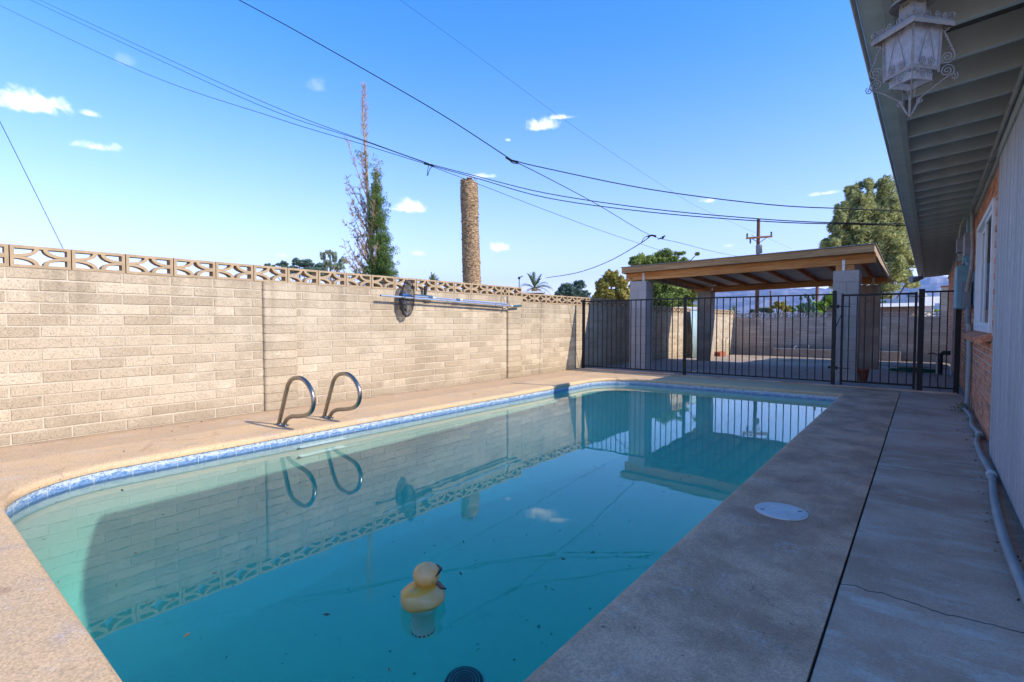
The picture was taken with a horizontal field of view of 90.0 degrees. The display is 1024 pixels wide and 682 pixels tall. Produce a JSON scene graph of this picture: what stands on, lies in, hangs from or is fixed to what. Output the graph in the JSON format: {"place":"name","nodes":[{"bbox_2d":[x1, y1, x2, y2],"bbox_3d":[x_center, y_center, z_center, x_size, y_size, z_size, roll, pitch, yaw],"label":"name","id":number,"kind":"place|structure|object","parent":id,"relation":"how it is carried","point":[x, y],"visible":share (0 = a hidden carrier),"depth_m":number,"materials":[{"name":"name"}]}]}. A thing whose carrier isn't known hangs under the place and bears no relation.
{"place":"outdoors","nodes":[
{"label":"outdoors","id":0,"kind":"place"},
{"bbox_2d":[0,122,62,247],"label":"overhead wire","id":1,"kind":"object","parent":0,"point":[32,187],"visible":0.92,"depth_m":15.21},
{"bbox_2d":[4,7,428,164],"bbox_3d":[-13.271,-10.018,17.815,26.107,11.562,0.029,1,2,29],"label":"overhead wire","id":2,"kind":"object","parent":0,"point":[239,106],"visible":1,"depth_m":14.64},
{"bbox_2d":[31,0,424,162],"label":"overhead wire","id":3,"kind":"object","parent":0,"point":[244,98],"visible":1,"depth_m":15.06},
{"bbox_2d":[40,0,428,163],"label":"overhead wire","id":4,"kind":"object","parent":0,"point":[248,95],"visible":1,"depth_m":14.97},
{"bbox_2d":[8,384,833,681],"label":"water","id":5,"kind":"structure","parent":0,"point":[252,566],"depth_m":2.84,"materials":[{"name":"teal liquid"}]},
{"bbox_2d":[121,476,689,670],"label":"floating leaves","id":6,"kind":"object","parent":5,"relation":"on","point":[325,614],"visible":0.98,"depth_m":2.05,"materials":[{"name":"brown plant"}]},
{"bbox_2d":[400,562,446,612],"bbox_3d":[-0.369,1.131,2.139,0.193,0.401,0.186,-1,2,-17],"label":"duck float","id":7,"kind":"object","parent":5,"relation":"on","point":[424,591],"visible":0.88,"depth_m":2.10,"materials":[{"name":"plastic"}]},
{"bbox_2d":[0,369,899,681],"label":"pool deck","id":8,"kind":"structure","parent":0,"point":[734,587],"depth_m":2.31,"materials":[{"name":"beige concrete"}]},
{"bbox_2d":[274,376,315,426],"bbox_3d":[-2.143,0.605,5.048,0.739,0.540,0.096,2,3,39],"label":"pool handrail","id":9,"kind":"object","parent":8,"relation":"on","point":[305,381],"visible":1,"depth_m":5.03,"materials":[{"name":"metal"}]},
{"bbox_2d":[319,372,361,418],"bbox_3d":[-1.825,0.590,5.444,0.739,0.540,0.096,2,3,39],"label":"pool handrail","id":10,"kind":"object","parent":8,"relation":"on","point":[331,387],"visible":1,"depth_m":5.43,"materials":[{"name":"metal"}]},
{"bbox_2d":[28,376,1023,600],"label":"leaf litter","id":11,"kind":"object","parent":8,"relation":"on","point":[1018,599],"visible":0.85,"depth_m":3.39,"materials":[{"name":"brown plant"}]},
{"bbox_2d":[755,502,808,520],"bbox_3d":[1.499,0.950,2.853,0.266,0.018,0.266,0,2,10],"label":"skimmer lid","id":12,"kind":"object","parent":8,"relation":"on","point":[781,511],"visible":1,"depth_m":2.83,"materials":[{"name":"white plastic"}]},
{"bbox_2d":[0,0,947,296],"label":"sky","id":13,"kind":"structure","parent":0,"point":[756,101],"materials":[{"name":"blue"}]},
{"bbox_2d":[522,291,545,298],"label":"neighbour shed","id":14,"kind":"structure","parent":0,"point":[537,292],"depth_m":29.94,"materials":[{"name":"white paint"}]},
{"bbox_2d":[431,166,688,259],"bbox_3d":[4.503,-4.567,21.749,0.017,0.777,21.241,2,3,39],"label":"overhead wire","id":15,"kind":"object","parent":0,"point":[544,209],"visible":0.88,"depth_m":17.30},
{"bbox_2d":[402,1,786,246],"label":"overhead wire","id":16,"kind":"object","parent":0,"point":[569,123],"visible":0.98,"depth_m":38.11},
{"bbox_2d":[518,163,733,255],"bbox_3d":[9.072,-5.019,25.150,0.029,1.919,34.874,1,3,31],"label":"overhead wire","id":17,"kind":"object","parent":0,"point":[604,208],"visible":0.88,"depth_m":14.16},
{"bbox_2d":[505,156,518,163],"bbox_3d":[-0.001,-3.640,10.306,0.279,0.176,0.051,1,2,16],"label":"wire splice","id":18,"kind":"object","parent":17,"relation":"attached to","point":[511,160],"visible":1,"depth_m":10.30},
{"bbox_2d":[239,0,510,158],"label":"overhead wire","id":19,"kind":"object","parent":18,"relation":"attached to","point":[377,77],"visible":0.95,"depth_m":11.21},
{"bbox_2d":[690,309,696,357],"bbox_3d":[6.064,-0.253,16.899,0.145,1.620,0.810,2,3,39],"label":"tin panel","id":20,"kind":"object","parent":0,"point":[694,343],"visible":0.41,"depth_m":16.82,"materials":[{"name":"silver metal"}]},
{"bbox_2d":[549,276,948,316],"bbox_3d":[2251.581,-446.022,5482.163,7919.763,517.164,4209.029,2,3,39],"label":"mountains","id":21,"kind":"structure","parent":0,"point":[935,283],"depth_m":5331.51,"materials":[{"name":"blue stone"}]},
{"bbox_2d":[590,358,964,394],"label":"patio slab","id":22,"kind":"structure","parent":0,"point":[875,376],"depth_m":11.04,"materials":[{"name":"grey concrete"}]},
{"bbox_2d":[620,243,891,381],"bbox_3d":[5.885,-0.546,12.112,4.790,2.489,4.960,2,3,39],"label":"patio cover","id":23,"kind":"object","parent":22,"relation":"on","point":[850,269],"visible":0.81,"depth_m":11.49,"materials":[{"name":"brown wood"}]},
{"bbox_2d":[575,368,956,394],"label":"fence curb","id":24,"kind":"structure","parent":22,"relation":"on","point":[925,391],"depth_m":8.82,"materials":[{"name":"beige concrete"}]},
{"bbox_2d":[582,300,584,367],"bbox_3d":[1.587,-0.142,11.356,0.110,1.534,0.090,2,3,39],"label":"fence post","id":25,"kind":"object","parent":24,"relation":"on","point":[583,334],"visible":1,"depth_m":11.34,"materials":[{"name":"metal"}]},
{"bbox_2d":[584,298,682,372],"bbox_3d":[2.470,-0.135,10.648,2.212,1.450,0.025,2,3,39],"label":"iron fence","id":26,"kind":"object","parent":25,"relation":"attached to","point":[636,300],"visible":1,"depth_m":10.59,"materials":[{"name":"black metal"}]},
{"bbox_2d":[683,297,686,374],"bbox_3d":[3.354,-0.088,9.940,0.110,1.534,0.090,2,3,39],"label":"fence post","id":27,"kind":"object","parent":24,"relation":"on","point":[684,329],"visible":0.99,"depth_m":9.92,"materials":[{"name":"metal"}]},
{"bbox_2d":[685,294,832,381],"bbox_3d":[4.315,-0.079,9.170,2.410,1.450,0.025,2,3,39],"label":"iron fence","id":28,"kind":"object","parent":27,"relation":"attached to","point":[748,375],"visible":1,"depth_m":9.11,"materials":[{"name":"black metal"}]},
{"bbox_2d":[830,291,836,384],"bbox_3d":[5.277,-0.043,8.399,0.110,1.559,0.090,2,3,39],"label":"fence post","id":29,"kind":"object","parent":24,"relation":"on","point":[833,338],"visible":0.99,"depth_m":8.38,"materials":[{"name":"metal"}]},
{"bbox_2d":[828,292,917,388],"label":"iron gate","id":30,"kind":"structure","parent":29,"relation":"attached to","point":[842,306],"depth_m":8.03,"materials":[{"name":"black metal"}]},
{"bbox_2d":[916,289,924,390],"bbox_3d":[6.147,-0.009,7.702,0.110,1.544,0.090,2,3,39],"label":"fence post","id":31,"kind":"object","parent":24,"relation":"on","point":[920,343],"visible":1,"depth_m":7.67,"materials":[{"name":"metal"}]},
{"bbox_2d":[953,310,961,394],"bbox_3d":[6.475,0.014,7.440,0.110,1.519,0.090,2,3,39],"label":"fence post","id":32,"kind":"object","parent":24,"relation":"on","point":[957,347],"visible":0.69,"depth_m":7.42,"materials":[{"name":"metal"}]},
{"bbox_2d":[922,290,953,389],"bbox_3d":[6.312,-0.018,7.569,0.350,1.450,0.025,2,3,39],"label":"iron fence","id":33,"kind":"object","parent":32,"relation":"attached to","point":[930,386],"visible":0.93,"depth_m":7.56,"materials":[{"name":"black metal"}]},
{"bbox_2d":[858,368,868,380],"bbox_3d":[6.227,0.614,9.072,0.172,0.247,0.172,2,3,39],"label":"flower pot","id":34,"kind":"object","parent":22,"relation":"on","point":[860,371],"visible":0.69,"depth_m":9.02,"materials":[{"name":"ceramic"}]},
{"bbox_2d":[890,367,935,372],"bbox_3d":[8.726,0.631,11.108,0.908,0.088,0.588,2,3,39],"label":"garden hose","id":35,"kind":"object","parent":22,"relation":"on","point":[903,369],"visible":0.66,"depth_m":10.99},
{"bbox_2d":[928,351,950,373],"bbox_3d":[8.920,0.445,10.672,0.418,0.495,0.113,1,3,31],"label":"pipe stand","id":36,"kind":"object","parent":22,"relation":"on","point":[942,353],"visible":0.82,"depth_m":10.65,"materials":[{"name":"black plastic"}]},
{"bbox_2d":[687,355,952,370],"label":"yard dirt","id":37,"kind":"structure","parent":0,"point":[752,358],"depth_m":16.32,"materials":[{"name":"beige soil"}]},
{"bbox_2d":[714,351,725,356],"bbox_3d":[7.644,0.475,18.833,0.240,0.165,0.700,2,3,39],"label":"planter box","id":38,"kind":"object","parent":37,"relation":"on","point":[719,353],"visible":0.76,"depth_m":18.60,"materials":[{"name":"ceramic"}]},
{"bbox_2d":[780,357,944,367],"bbox_3d":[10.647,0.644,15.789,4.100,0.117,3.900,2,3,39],"label":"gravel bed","id":39,"kind":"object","parent":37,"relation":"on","point":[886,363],"visible":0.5,"depth_m":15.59,"materials":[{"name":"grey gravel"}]},
{"bbox_2d":[773,348,900,360],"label":"planter wall","id":40,"kind":"structure","parent":0,"point":[884,354],"depth_m":18.76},
{"bbox_2d":[810,391,1023,681],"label":"walkway","id":41,"kind":"structure","parent":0,"point":[928,591],"depth_m":2.16,"materials":[{"name":"grey concrete"}]},
{"bbox_2d":[808,392,900,681],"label":"joint strip","id":42,"kind":"object","parent":41,"relation":"on","point":[813,666],"visible":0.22,"depth_m":2.13,"materials":[{"name":"black"}]},
{"bbox_2d":[953,402,966,410],"bbox_3d":[5.324,0.783,6.099,0.152,0.112,0.403,2,3,39],"label":"weed","id":43,"kind":"object","parent":41,"relation":"on","point":[958,407],"visible":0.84,"depth_m":6.06,"materials":[{"name":"green plant"}]},
{"bbox_2d":[961,405,1023,603],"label":"ground pipe","id":44,"kind":"object","parent":41,"relation":"on","point":[1014,565],"visible":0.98,"depth_m":2.65,"materials":[{"name":"paint"}]},
{"bbox_2d":[941,286,948,315],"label":"block pier","id":45,"kind":"structure","parent":0,"point":[944,297],"depth_m":19.09,"materials":[{"name":"concrete"}]},
{"label":"ground","id":46,"kind":"structure","parent":0,"visible":0},
{"bbox_2d":[264,257,326,282],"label":"acacia tree","id":47,"kind":"object","parent":46,"relation":"on","point":[305,263],"visible":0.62,"depth_m":44.50,"materials":[{"name":"green plant"}]},
{"bbox_2d":[320,249,346,283],"bbox_3d":[-12.493,-3.131,36.008,2.014,6.643,1.064,0,2,-6],"label":"palo verde","id":48,"kind":"object","parent":46,"relation":"on","point":[326,263],"visible":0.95,"depth_m":35.75,"materials":[{"name":"green plant"}]},
{"bbox_2d":[0,243,733,446],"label":"block wall","id":49,"kind":"structure","parent":46,"relation":"on","point":[93,349],"depth_m":5.81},
{"bbox_3d":[-1.503,-0.649,7.647,0.170,0.078,0.010,2,3,39],"label":"pole bracket","id":50,"kind":"object","parent":49,"relation":"attached to","visible":0},
{"bbox_2d":[399,280,414,316],"bbox_3d":[-1.548,-0.621,7.536,0.108,0.563,0.256,2,3,39],"label":"leaf net","id":51,"kind":"object","parent":50,"relation":"hanging from","point":[406,307],"visible":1,"depth_m":7.55,"materials":[{"name":"black plastic"}]},
{"bbox_2d":[334,81,399,287],"bbox_3d":[-6.566,-6.128,23.631,3.252,11.806,1.908,0,2,11],"label":"cypress tree","id":52,"kind":"object","parent":46,"relation":"on","point":[377,245],"visible":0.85,"depth_m":23.62,"materials":[{"name":"green plant"}]},
{"bbox_2d":[425,272,438,285],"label":"date palm","id":53,"kind":"object","parent":46,"relation":"on","point":[432,277],"visible":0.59,"depth_m":59.51,"materials":[{"name":"green plant"}]},
{"bbox_2d":[460,177,480,291],"bbox_3d":[-1.646,-3.025,20.921,0.917,7.170,0.882,2,3,39],"label":"palm trunk","id":54,"kind":"object","parent":46,"relation":"on","point":[470,238],"visible":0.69,"depth_m":20.57,"materials":[{"name":"brown plant"}]},
{"bbox_2d":[520,272,552,294],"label":"date palm","id":55,"kind":"object","parent":46,"relation":"on","point":[534,282],"visible":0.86,"depth_m":41.65,"materials":[{"name":"green plant"}]},
{"bbox_2d":[554,280,590,297],"bbox_3d":[4.665,-2.401,40.017,2.883,4.880,1.776,-1,2,-14],"label":"acacia tree","id":56,"kind":"object","parent":46,"relation":"on","point":[566,289],"visible":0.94,"depth_m":39.62,"materials":[{"name":"green plant"}]},
{"bbox_2d":[592,269,629,299],"bbox_3d":[6.711,-2.259,33.890,2.874,5.061,1.837,0,2,-7],"label":"olive bush","id":57,"kind":"object","parent":46,"relation":"on","point":[611,278],"visible":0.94,"depth_m":33.59,"materials":[{"name":"green plant"}]},
{"bbox_2d":[628,248,699,306],"bbox_3d":[11.959,-3.595,39.877,6.200,7.281,3.803,1,2,17],"label":"ash tree","id":58,"kind":"object","parent":46,"relation":"on","point":[662,291],"visible":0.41,"depth_m":39.08,"materials":[{"name":"green plant"}]},
{"bbox_2d":[746,219,771,316],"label":"utility pole","id":59,"kind":"object","parent":46,"relation":"on","point":[758,245],"visible":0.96,"depth_m":41.60,"materials":[{"name":"brown wood"}]},
{"bbox_2d":[751,307,774,316],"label":"green bush","id":60,"kind":"object","parent":46,"relation":"on","point":[761,310],"visible":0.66,"depth_m":43.77,"materials":[{"name":"green plant"}]},
{"bbox_2d":[768,301,791,315],"bbox_3d":[19.878,-1.457,37.983,1.885,3.147,0.850,0,2,-8],"label":"flowering shrub","id":61,"kind":"object","parent":46,"relation":"on","point":[781,306],"visible":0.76,"depth_m":37.79,"materials":[{"name":"yellow plant"}]},
{"bbox_2d":[787,303,807,316],"bbox_3d":[22.376,-1.488,40.014,2.124,3.055,1.215,1,2,16],"label":"green bush","id":62,"kind":"object","parent":46,"relation":"on","point":[798,308],"visible":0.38,"depth_m":39.93,"materials":[{"name":"green plant"}]},
{"bbox_2d":[799,293,821,316],"bbox_3d":[19.775,-1.443,33.965,1.576,3.419,0.926,0,2,7],"label":"prickly pear","id":63,"kind":"object","parent":46,"relation":"on","point":[810,306],"visible":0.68,"depth_m":33.86,"materials":[{"name":"green plant"}]},
{"bbox_2d":[815,287,818,315],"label":"utility pole","id":64,"kind":"object","parent":46,"relation":"on","point":[817,290],"visible":0.19,"depth_m":59.74,"materials":[{"name":"brown wood"}]},
{"bbox_2d":[807,291,832,316],"bbox_3d":[22.277,-1.785,36.014,3.119,3.952,1.261,0,2,-3],"label":"citrus tree","id":65,"kind":"object","parent":46,"relation":"on","point":[828,302],"visible":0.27,"depth_m":35.69,"materials":[{"name":"green plant"}]},
{"bbox_2d":[733,311,948,362],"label":"block wall","id":66,"kind":"structure","parent":46,"relation":"on","point":[885,333],"depth_m":19.12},
{"bbox_2d":[817,174,921,298],"bbox_3d":[26.502,-6.188,37.893,7.888,12.616,3.950,0,2,6],"label":"pine tree","id":67,"kind":"object","parent":46,"relation":"on","point":[893,244],"visible":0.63,"depth_m":36.95,"materials":[{"name":"green plant"}]},
{"bbox_2d":[823,291,939,316],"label":"neighbour house","id":68,"kind":"structure","parent":46,"relation":"on","point":[904,305],"depth_m":27.58,"materials":[{"name":"white paint"}]},
{"bbox_2d":[849,0,1023,529],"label":"house","id":69,"kind":"structure","parent":46,"relation":"on","point":[939,142],"depth_m":3.52,"materials":[{"name":"brick"}]},
{"bbox_2d":[430,164,904,223],"bbox_3d":[1.938,-2.903,9.651,8.942,2.241,0.024,1,3,30],"label":"overhead wire","id":70,"kind":"object","parent":69,"relation":"attached to","point":[679,211],"visible":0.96,"depth_m":9.00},
{"bbox_2d":[430,165,904,225],"bbox_3d":[1.938,-2.878,9.651,8.942,2.242,0.026,1,3,30],"label":"overhead wire","id":71,"kind":"object","parent":69,"relation":"attached to","point":[682,215],"visible":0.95,"depth_m":8.97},
{"bbox_2d":[519,162,901,211],"bbox_3d":[3.470,-3.016,9.814,7.124,1.404,0.025,0,2,13],"label":"overhead wire","id":72,"kind":"object","parent":69,"relation":"attached to","point":[714,198],"visible":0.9,"depth_m":9.71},
{"bbox_2d":[865,0,957,116],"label":"hanging lantern","id":73,"kind":"object","parent":69,"relation":"hanging from","point":[909,41],"visible":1,"depth_m":1.68,"materials":[{"name":"paint"}]},
{"bbox_2d":[909,274,923,282],"bbox_3d":[11.441,-1.764,14.459,0.349,0.259,0.192,0,2,9],"label":"eave spotlight","id":74,"kind":"object","parent":69,"relation":"attached to","point":[912,279],"visible":0.96,"depth_m":14.42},
{"bbox_2d":[950,259,957,374],"bbox_3d":[8.991,-0.509,10.418,0.055,2.383,0.566,2,3,43],"label":"pipe","id":75,"kind":"object","parent":69,"relation":"attached to","point":[952,334],"visible":0.67,"depth_m":10.28,"materials":[{"name":"plastic"}]},
{"bbox_2d":[956,238,962,261],"bbox_3d":[6.331,-1.277,7.182,0.149,0.320,0.240,2,3,39],"label":"junction box","id":76,"kind":"object","parent":69,"relation":"attached to","point":[959,247],"visible":0.46,"depth_m":7.13,"materials":[{"name":"grey metal"}]},
{"bbox_2d":[953,216,974,309],"bbox_3d":[5.790,-1.012,6.542,0.166,1.200,1.190,2,3,39],"label":"electric meter","id":77,"kind":"object","parent":69,"relation":"attached to","point":[963,299],"visible":0.77,"depth_m":6.48,"materials":[{"name":"metal"}]},
{"bbox_2d":[953,266,957,308],"bbox_3d":[5.875,-0.696,6.782,0.010,0.530,0.690,2,3,39],"label":"door","id":78,"kind":"structure","parent":77,"relation":"in","point":[956,270],"depth_m":6.62,"materials":[{"name":"metal"}]},
{"bbox_2d":[964,339,966,397],"bbox_3d":[6.125,0.330,6.894,0.027,0.870,0.027,2,3,39],"label":"thin pipe","id":79,"kind":"object","parent":69,"relation":"attached to","point":[966,362],"visible":0.28,"depth_m":6.89,"materials":[{"name":"grey metal"}]},
{"bbox_2d":[964,324,972,408],"bbox_3d":[5.552,0.300,6.224,0.069,1.022,0.247,2,3,39],"label":"down conduit","id":80,"kind":"object","parent":69,"relation":"attached to","point":[969,327],"visible":0.8,"depth_m":6.25,"materials":[{"name":"metal"}]},
{"bbox_2d":[965,307,971,326],"bbox_3d":[5.628,-0.283,6.310,0.066,0.259,0.078,2,3,39],"label":"service conduit","id":81,"kind":"object","parent":69,"relation":"attached to","point":[968,311],"visible":0.94,"depth_m":6.30,"materials":[{"name":"grey metal"}]},
{"bbox_2d":[965,204,975,291],"bbox_3d":[5.497,-1.107,6.130,0.083,1.034,0.308,2,3,39],"label":"wall conduit","id":82,"kind":"object","parent":69,"relation":"attached to","point":[972,248],"depth_m":6.18,"materials":[{"name":"grey metal"}]},
{"bbox_2d":[973,197,995,332],"bbox_3d":[4.845,-0.689,5.221,0.082,1.185,1.950,2,3,39],"label":"window","id":83,"kind":"structure","parent":69,"relation":"in","point":[985,241],"depth_m":5.18,"materials":[{"name":"glass"}]},
{"bbox_2d":[971,63,1023,205],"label":"eave conduit","id":84,"kind":"object","parent":69,"relation":"attached to","point":[1011,104],"visible":0.95,"depth_m":3.53,"materials":[{"name":"metal"}]},
{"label":"wire splice","id":85,"kind":"object","parent":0,"visible":0},
{"bbox_2d":[547,238,647,277],"bbox_3d":[3.716,-3.915,26.504,0.034,0.602,15.282,0,2,-11],"label":"overhead wire","id":86,"kind":"object","parent":85,"relation":"attached to","point":[600,264],"visible":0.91,"depth_m":23.98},
{"bbox_3d":[-0.113,-0.708,9.381,0.125,0.251,0.085,2,3,39],"label":"pole hook","id":87,"kind":"object","parent":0,"visible":0},
{"bbox_2d":[380,294,521,306],"bbox_3d":[-0.833,-0.642,8.410,0.041,0.116,3.214,2,3,38],"label":"pool pole","id":88,"kind":"object","parent":87,"relation":"hanging from","point":[394,296],"visible":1,"depth_m":8.15,"materials":[{"name":"metal"}]},
{"bbox_2d":[403,294,507,304],"bbox_3d":[-0.851,-0.678,8.440,0.044,0.104,2.467,2,3,39],"label":"telescopic pole","id":89,"kind":"object","parent":87,"relation":"on","point":[434,297],"visible":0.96,"depth_m":8.38,"materials":[{"name":"metal"}]},
{"bbox_2d":[415,286,430,296],"bbox_3d":[-1.329,-0.758,7.875,0.055,0.178,0.380,2,3,39],"label":"pool brush","id":90,"kind":"object","parent":89,"relation":"attached to","point":[425,290],"visible":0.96,"depth_m":7.86,"materials":[{"name":"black plastic"}]},
{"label":"pool basin","id":91,"kind":"structure","parent":0,"visible":0},
{"bbox_2d":[6,380,838,515],"bbox_3d":[0.718,0.975,5.423,3.825,0.154,8.445,2,3,39],"label":"pool tile band","id":92,"kind":"object","parent":91,"relation":"attached to","point":[24,500],"visible":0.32,"depth_m":5.01,"materials":[{"name":"blue tile"}]}
]}

